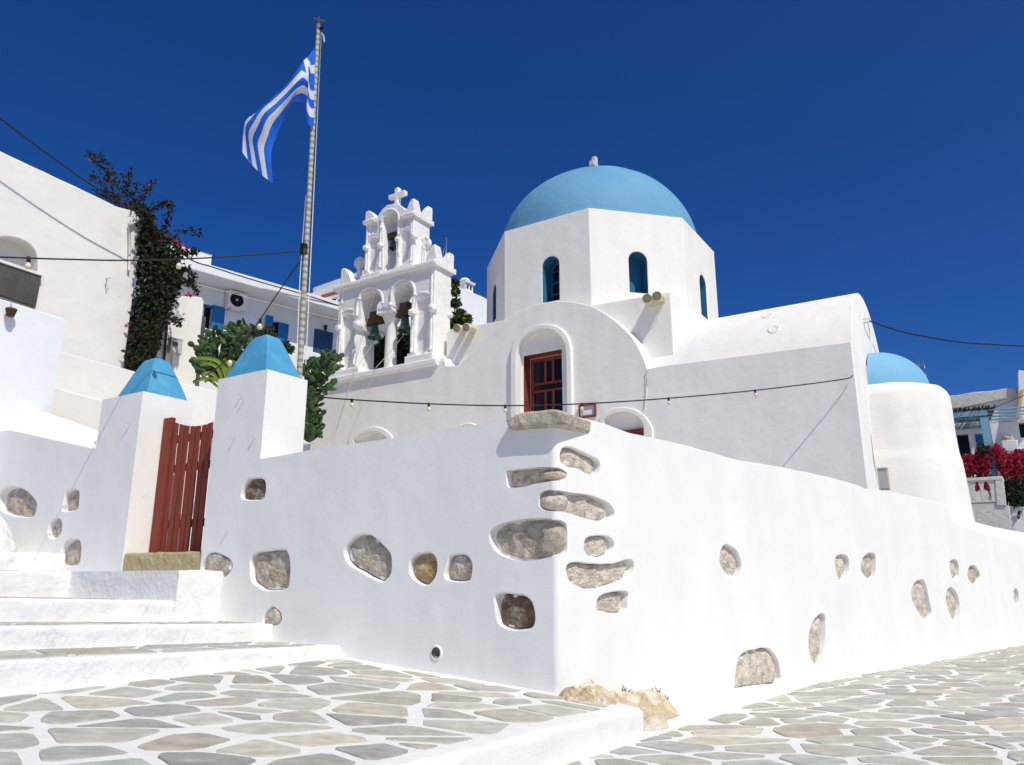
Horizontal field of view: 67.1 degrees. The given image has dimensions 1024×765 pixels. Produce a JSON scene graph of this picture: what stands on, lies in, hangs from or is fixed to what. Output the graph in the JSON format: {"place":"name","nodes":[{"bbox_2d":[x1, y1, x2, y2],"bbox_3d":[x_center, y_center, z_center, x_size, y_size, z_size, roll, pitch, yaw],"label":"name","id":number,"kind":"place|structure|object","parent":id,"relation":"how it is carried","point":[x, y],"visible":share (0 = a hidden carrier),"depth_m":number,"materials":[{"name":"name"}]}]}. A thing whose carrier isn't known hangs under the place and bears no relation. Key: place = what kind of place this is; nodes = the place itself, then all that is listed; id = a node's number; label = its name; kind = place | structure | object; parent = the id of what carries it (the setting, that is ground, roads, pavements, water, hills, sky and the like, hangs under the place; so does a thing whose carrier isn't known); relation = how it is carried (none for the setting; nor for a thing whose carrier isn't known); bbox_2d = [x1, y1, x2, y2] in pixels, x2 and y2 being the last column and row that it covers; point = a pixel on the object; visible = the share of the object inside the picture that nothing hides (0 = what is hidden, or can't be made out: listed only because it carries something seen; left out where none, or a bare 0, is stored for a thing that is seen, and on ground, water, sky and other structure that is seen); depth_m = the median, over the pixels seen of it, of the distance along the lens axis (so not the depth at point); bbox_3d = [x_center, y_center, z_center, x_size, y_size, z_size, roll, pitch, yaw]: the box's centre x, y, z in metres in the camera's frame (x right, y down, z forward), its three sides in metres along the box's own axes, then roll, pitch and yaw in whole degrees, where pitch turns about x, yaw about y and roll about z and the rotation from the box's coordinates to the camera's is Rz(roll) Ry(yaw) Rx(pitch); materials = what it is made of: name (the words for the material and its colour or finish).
{"place":"outdoors","nodes":[
{"label":"outdoors","id":0,"kind":"place"},
{"bbox_2d":[187,317,252,378],"bbox_3d":[-7.309,-0.124,19.238,1.742,3.362,2.450,4,-15,-16],"label":"prickly pear","id":1,"kind":"object","parent":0,"point":[231,339],"visible":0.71,"depth_m":18.96,"materials":[{"name":"green plant"}]},
{"bbox_2d":[132,243,410,450],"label":"shuttered house","id":2,"kind":"structure","parent":0,"point":[322,333],"depth_m":30.13,"materials":[{"name":"white paint"}]},
{"bbox_2d":[224,289,247,317],"bbox_3d":[-10.563,-2.992,29.528,0.420,0.940,0.757,-14,-20,43],"label":"air conditioner","id":3,"kind":"object","parent":2,"relation":"attached to","point":[236,303],"visible":0.99,"depth_m":29.43,"materials":[{"name":"white metal"}]},
{"bbox_2d":[142,215,338,305],"bbox_3d":[-9.651,-3.764,26.628,2.333,1.424,11.302,-4,-15,15],"label":"power cable","id":4,"kind":"object","parent":2,"relation":"attached to","point":[249,278],"visible":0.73,"depth_m":28.76,"materials":[{"name":"black rubber"}]},
{"bbox_2d":[198,284,336,319],"bbox_3d":[-9.269,-3.057,29.625,0.024,0.084,5.933,-14,-20,43],"label":"wire","id":5,"kind":"object","parent":2,"relation":"attached to","point":[265,301],"visible":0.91,"depth_m":29.33,"materials":[{"name":"black plastic"}]},
{"bbox_2d":[0,656,642,764],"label":"terrace","id":6,"kind":"structure","parent":0,"point":[339,710],"depth_m":5.78,"materials":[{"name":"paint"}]},
{"bbox_2d":[0,552,339,693],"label":"stairway","id":7,"kind":"object","parent":6,"relation":"on","point":[59,627],"visible":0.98,"depth_m":8.45,"materials":[{"name":"white paint"}]},
{"bbox_2d":[0,516,16,552],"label":"whitewashed boulder","id":8,"kind":"object","parent":7,"relation":"on","point":[7,543],"visible":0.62,"depth_m":12.33,"materials":[{"name":"white paint"}]},
{"bbox_2d":[122,551,201,576],"bbox_3d":[-4.851,2.705,11.449,1.862,0.385,0.805,-9,-17,31],"label":"threshold stone","id":9,"kind":"object","parent":7,"relation":"on","point":[187,560],"visible":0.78,"depth_m":11.14,"materials":[{"name":"stone"}]},
{"bbox_2d":[310,270,486,324],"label":"hillside house","id":10,"kind":"structure","parent":0,"point":[474,306],"depth_m":40.74,"materials":[{"name":"white paint"}]},
{"bbox_2d":[320,291,338,301],"bbox_3d":[-8.459,-3.958,37.041,1.579,0.721,0.690,-8,-16,27],"label":"skylight awning","id":11,"kind":"object","parent":10,"relation":"attached to","point":[335,298],"visible":0.28,"depth_m":36.83,"materials":[{"name":"ceramic"}]},
{"bbox_2d":[450,277,473,329],"bbox_3d":[-2.259,-3.242,32.824,1.312,3.364,2.387,0,-14,0],"label":"climbing vine","id":12,"kind":"object","parent":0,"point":[460,317],"visible":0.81,"depth_m":31.99,"materials":[{"name":"green plant"}]},
{"bbox_2d":[0,0,1023,395],"label":"sky","id":13,"kind":"structure","parent":0,"point":[819,149],"materials":[{"name":"blue"}]},
{"bbox_2d":[555,643,1023,764],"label":"street","id":14,"kind":"structure","parent":0,"point":[965,709],"depth_m":7.54,"materials":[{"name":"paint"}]},
{"bbox_2d":[559,681,679,730],"bbox_3d":[1.319,3.229,7.674,2.166,0.551,0.759,13,-19,-41],"label":"rock outcrop","id":15,"kind":"object","parent":14,"relation":"on","point":[657,708],"visible":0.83,"depth_m":7.49,"materials":[{"name":"beige stone"}]},
{"bbox_2d":[591,680,668,699],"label":"grass tufts","id":16,"kind":"object","parent":15,"relation":"on","point":[652,689],"visible":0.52,"depth_m":8.29,"materials":[{"name":"plant"}]},
{"bbox_2d":[310,156,975,523],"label":"church","id":17,"kind":"structure","parent":14,"relation":"on","point":[584,260],"depth_m":20.10,"materials":[{"name":"paint"}]},
{"bbox_2d":[250,323,295,354],"bbox_3d":[-7.289,-1.078,22.226,2.473,1.674,1.718,0,-14,0],"label":"shrub","id":18,"kind":"object","parent":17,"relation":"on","point":[268,330],"visible":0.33,"depth_m":21.73,"materials":[{"name":"green plant"}]},
{"bbox_2d":[326,187,455,382],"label":"bell tower","id":19,"kind":"structure","parent":17,"relation":"attached to","point":[418,271],"depth_m":24.98,"materials":[{"name":"white paint"}]},
{"bbox_2d":[366,311,384,340],"bbox_3d":[-4.515,-1.849,25.416,0.670,1.011,0.479,-9,-17,31],"label":"church bell","id":20,"kind":"object","parent":19,"relation":"hanging from","point":[374,320],"visible":0.98,"depth_m":25.34,"materials":[{"name":"green metal"}]},
{"bbox_2d":[346,341,373,397],"bbox_3d":[-4.843,-0.438,24.750,0.886,2.104,0.132,10,-17,-33],"label":"bell rope","id":21,"kind":"object","parent":20,"relation":"hanging from","point":[353,373],"visible":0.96,"depth_m":24.50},
{"bbox_2d":[387,231,396,250],"bbox_3d":[-3.964,-4.668,25.716,0.350,0.656,0.306,-9,-17,31],"label":"church bell","id":22,"kind":"object","parent":19,"relation":"hanging from","point":[391,236],"visible":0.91,"depth_m":25.66,"materials":[{"name":"green metal"}]},
{"bbox_2d":[354,252,391,366],"bbox_3d":[-4.499,-2.469,24.920,1.084,4.086,0.461,0,-14,0],"label":"bell rope","id":23,"kind":"object","parent":22,"relation":"hanging from","point":[369,312],"visible":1,"depth_m":24.93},
{"bbox_2d":[395,301,411,333],"bbox_3d":[-3.423,-2.056,24.752,0.670,1.061,0.500,-9,-17,31],"label":"church bell","id":24,"kind":"object","parent":19,"relation":"hanging from","point":[403,316],"visible":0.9,"depth_m":24.70,"materials":[{"name":"green metal"}]},
{"bbox_2d":[358,336,402,407],"bbox_3d":[-4.088,-0.404,24.176,1.360,2.478,0.218,1,-14,-4],"label":"bell rope","id":25,"kind":"object","parent":24,"relation":"hanging from","point":[378,364],"visible":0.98,"depth_m":24.14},
{"bbox_2d":[374,333,409,368],"bbox_3d":[-4.181,-1.115,27.372,1.950,2.558,3.087,2,-15,-9],"label":"garden tree","id":26,"kind":"object","parent":17,"relation":"on","point":[403,347],"visible":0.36,"depth_m":26.26,"materials":[{"name":"green plant"}]},
{"bbox_2d":[453,324,465,334],"bbox_3d":[-1.534,-1.597,23.240,0.283,0.330,0.545,-6,-16,23],"label":"loudspeaker","id":27,"kind":"object","parent":17,"relation":"attached to","point":[457,328],"visible":0.74,"depth_m":23.04,"materials":[{"name":"beige plastic"}]},
{"bbox_2d":[462,323,476,333],"bbox_3d":[-1.246,-1.611,23.054,0.283,0.330,0.545,-6,-16,23],"label":"loudspeaker","id":28,"kind":"object","parent":17,"relation":"attached to","point":[467,327],"visible":1,"depth_m":22.88,"materials":[{"name":"beige plastic"}]},
{"bbox_2d":[531,355,562,411],"bbox_3d":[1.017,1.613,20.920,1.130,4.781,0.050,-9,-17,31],"label":"door","id":29,"kind":"structure","parent":17,"relation":"in","point":[546,373],"depth_m":21.36,"materials":[{"name":"paint"}]},
{"bbox_2d":[578,404,596,417],"bbox_3d":[1.938,0.727,19.843,0.479,0.345,0.070,-9,-17,31],"label":"notice case","id":30,"kind":"object","parent":17,"relation":"attached to","point":[589,410],"visible":0.9,"depth_m":19.83,"materials":[{"name":"paint"}]},
{"bbox_2d":[623,428,643,435],"bbox_3d":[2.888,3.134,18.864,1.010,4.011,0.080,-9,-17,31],"label":"lower door","id":31,"kind":"structure","parent":17,"relation":"in","point":[640,431],"depth_m":19.16,"materials":[{"name":"paint"}]},
{"bbox_2d":[642,293,655,306],"bbox_3d":[3.576,-2.138,20.018,0.283,0.330,0.545,-6,-16,23],"label":"loudspeaker","id":32,"kind":"object","parent":17,"relation":"attached to","point":[647,298],"visible":0.88,"depth_m":19.82,"materials":[{"name":"beige plastic"}]},
{"bbox_2d":[652,291,665,304],"bbox_3d":[3.801,-2.183,19.881,0.283,0.330,0.545,-6,-16,23],"label":"loudspeaker","id":33,"kind":"object","parent":17,"relation":"attached to","point":[658,296],"visible":1,"depth_m":19.69,"materials":[{"name":"beige plastic"}]},
{"bbox_2d":[863,317,869,322],"bbox_3d":[8.817,-1.542,19.199,0.140,0.100,0.140,-9,-17,31],"label":"cable bracket","id":34,"kind":"object","parent":17,"relation":"attached to","point":[865,320],"visible":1,"depth_m":19.16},
{"bbox_2d":[869,320,1023,346],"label":"power cable","id":35,"kind":"object","parent":34,"relation":"attached to","point":[943,339],"visible":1,"depth_m":21.71,"materials":[{"name":"black rubber"}]},
{"bbox_2d":[1010,506,1023,531],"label":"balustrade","id":36,"kind":"object","parent":14,"relation":"on","point":[1017,524],"visible":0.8,"depth_m":23.96,"materials":[{"name":"white paint"}]},
{"bbox_2d":[915,360,926,374],"bbox_3d":[13.039,-0.271,24.848,0.597,0.940,0.070,0,-14,0],"label":"tv antenna","id":37,"kind":"object","parent":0,"point":[918,365],"visible":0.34,"depth_m":24.91,"materials":[{"name":"grey metal"}]},
{"label":"ground","id":38,"kind":"structure","parent":0,"visible":0},
{"bbox_2d":[0,151,143,367],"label":"plastered house","id":39,"kind":"structure","parent":38,"relation":"on","point":[43,214],"depth_m":19.85,"materials":[{"name":"white paint"}]},
{"bbox_2d":[0,118,141,215],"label":"power cable","id":40,"kind":"object","parent":39,"relation":"attached to","point":[14,129],"visible":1,"depth_m":19.32,"materials":[{"name":"black rubber"}]},
{"bbox_2d":[83,150,202,371],"bbox_3d":[-10.669,-3.510,22.446,4.424,7.571,2.220,-9,-17,30],"label":"bougainvillea","id":41,"kind":"object","parent":39,"relation":"attached to","point":[164,282],"visible":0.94,"depth_m":21.43,"materials":[{"name":"green plant"}]},
{"bbox_2d":[195,316,205,386],"bbox_3d":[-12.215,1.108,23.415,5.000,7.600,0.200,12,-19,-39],"label":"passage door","id":42,"kind":"structure","parent":39,"relation":"attached to","point":[203,322],"depth_m":25.67,"materials":[{"name":"blue wood"}]},
{"bbox_2d":[200,335,1023,706],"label":"boundary wall","id":43,"kind":"structure","parent":38,"relation":"on","point":[552,551],"depth_m":9.34,"materials":[{"name":"white paint"}]},
{"bbox_2d":[149,417,213,552],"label":"garden gate","id":44,"kind":"structure","parent":43,"relation":"attached to","point":[169,468],"depth_m":11.92,"materials":[{"name":"paint"}]},
{"bbox_2d":[877,467,890,489],"bbox_3d":[7.491,1.940,15.561,0.180,0.440,0.240,-9,-17,31],"label":"junction box","id":45,"kind":"object","parent":43,"relation":"attached to","point":[883,478],"visible":1,"depth_m":15.49,"materials":[{"name":"grey plastic"}]},
{"bbox_2d":[950,370,1023,519],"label":"terrace house","id":46,"kind":"structure","parent":38,"relation":"on","point":[968,440],"depth_m":27.35,"materials":[{"name":"white paint"}]},
{"bbox_2d":[952,404,1023,475],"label":"pergola","id":47,"kind":"object","parent":46,"relation":"on","point":[968,415],"visible":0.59,"depth_m":25.55,"materials":[{"name":"blue wood"}]},
{"bbox_2d":[961,442,1023,505],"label":"bougainvillea","id":48,"kind":"object","parent":47,"relation":"attached to","point":[1011,465],"visible":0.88,"depth_m":24.49,"materials":[{"name":"red plant"}]},
{"bbox_2d":[975,443,1023,518],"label":"dark shrub","id":49,"kind":"object","parent":47,"relation":"attached to","point":[1014,492],"visible":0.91,"depth_m":24.07,"materials":[{"name":"green plant"}]},
{"bbox_2d":[1001,435,1013,439],"bbox_3d":[17.240,1.953,26.852,0.444,0.277,0.306,0,-14,0],"label":"loose stone","id":50,"kind":"object","parent":46,"relation":"on","point":[1008,437],"visible":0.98,"depth_m":26.74,"materials":[{"name":"beige stone"}]},
{"bbox_2d":[966,476,1014,530],"bbox_3d":[14.357,5.476,23.365,1.691,5.113,0.780,-8,-16,27],"label":"balustrade","id":51,"kind":"object","parent":38,"relation":"on","point":[994,511],"visible":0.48,"depth_m":23.36,"materials":[{"name":"white paint"}]},
{"label":"courtyard","id":52,"kind":"structure","parent":0,"visible":0},
{"bbox_2d":[0,299,65,425],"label":"parapet wall","id":53,"kind":"structure","parent":52,"relation":"on","point":[31,340],"depth_m":15.69,"materials":[{"name":"white paint"}]},
{"bbox_2d":[5,303,17,316],"bbox_3d":[-10.000,-1.472,15.427,0.219,0.317,0.219,0,-14,0],"label":"flower pot","id":54,"kind":"object","parent":53,"relation":"hanging from","point":[11,311],"visible":1,"depth_m":15.34,"materials":[{"name":"ceramic"}]},
{"bbox_2d":[52,388,101,447],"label":"stepped wall","id":55,"kind":"structure","parent":52,"relation":"on","point":[84,410],"depth_m":17.38,"materials":[{"name":"white paint"}]},
{"bbox_2d":[56,352,134,399],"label":"stepped wall","id":56,"kind":"structure","parent":52,"relation":"on","point":[89,378],"depth_m":18.86,"materials":[{"name":"white paint"}]},
{"bbox_2d":[0,358,193,570],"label":"garden wall","id":57,"kind":"structure","parent":52,"relation":"on","point":[74,496],"depth_m":12.65,"materials":[{"name":"paint"}]},
{"bbox_2d":[123,295,203,385],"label":"plastered outhouse","id":58,"kind":"structure","parent":52,"relation":"on","point":[189,309],"depth_m":23.16,"materials":[{"name":"white paint"}]},
{"bbox_2d":[163,324,167,360],"bbox_3d":[-10.167,-1.262,22.585,0.066,2.649,0.287,-12,-19,39],"label":"creeper stem","id":59,"kind":"object","parent":58,"relation":"attached to","point":[165,346],"visible":0.29,"depth_m":22.57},
{"bbox_2d":[166,337,182,367],"bbox_3d":[-9.928,-0.639,22.614,0.255,1.356,0.380,-12,-19,39],"label":"electric meter","id":60,"kind":"object","parent":58,"relation":"attached to","point":[174,346],"visible":0.93,"depth_m":22.65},
{"bbox_2d":[132,375,216,550],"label":"yard wall","id":61,"kind":"structure","parent":52,"relation":"on","point":[204,403],"depth_m":16.68,"materials":[{"name":"white paint"}]},
{"bbox_2d":[193,356,235,387],"bbox_3d":[-6.728,-0.246,17.552,1.003,0.850,0.765,5,-15,-20],"label":"strap leaf plant","id":62,"kind":"object","parent":61,"relation":"on","point":[225,370],"visible":0.62,"depth_m":17.69,"materials":[{"name":"green plant"}]},
{"bbox_2d":[296,16,324,378],"bbox_3d":[-3.611,-1.996,13.411,0.331,10.240,0.163,0,-14,0],"label":"flagpole","id":63,"kind":"object","parent":52,"relation":"on","point":[304,247],"visible":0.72,"depth_m":13.55,"materials":[{"name":"metal"}]},
{"bbox_2d":[0,250,302,269],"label":"string lights","id":64,"kind":"object","parent":63,"relation":"hanging from","point":[27,265],"visible":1,"depth_m":11.75,"materials":[{"name":"black rubber"}]},
{"bbox_2d":[193,258,301,381],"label":"string lights","id":65,"kind":"object","parent":63,"relation":"hanging from","point":[229,358],"visible":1,"depth_m":14.54,"materials":[{"name":"black rubber"}]},
{"bbox_2d":[241,49,314,182],"bbox_3d":[-4.260,-4.922,14.034,1.316,2.861,0.599,0,-14,0],"label":"flag","id":66,"kind":"object","parent":63,"relation":"attached to","point":[262,125],"visible":1,"depth_m":13.89,"materials":[{"name":"blue fabric"}]},
{"bbox_2d":[307,375,852,412],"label":"string lights","id":67,"kind":"object","parent":63,"relation":"hanging from","point":[505,405],"visible":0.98,"depth_m":14.63,"materials":[{"name":"black rubber"}]},
{"bbox_2d":[302,349,344,441],"bbox_3d":[-4.685,1.520,18.516,1.109,5.106,1.893,5,-15,-17],"label":"prickly pear","id":68,"kind":"object","parent":52,"relation":"on","point":[326,361],"visible":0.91,"depth_m":18.39,"materials":[{"name":"green plant"}]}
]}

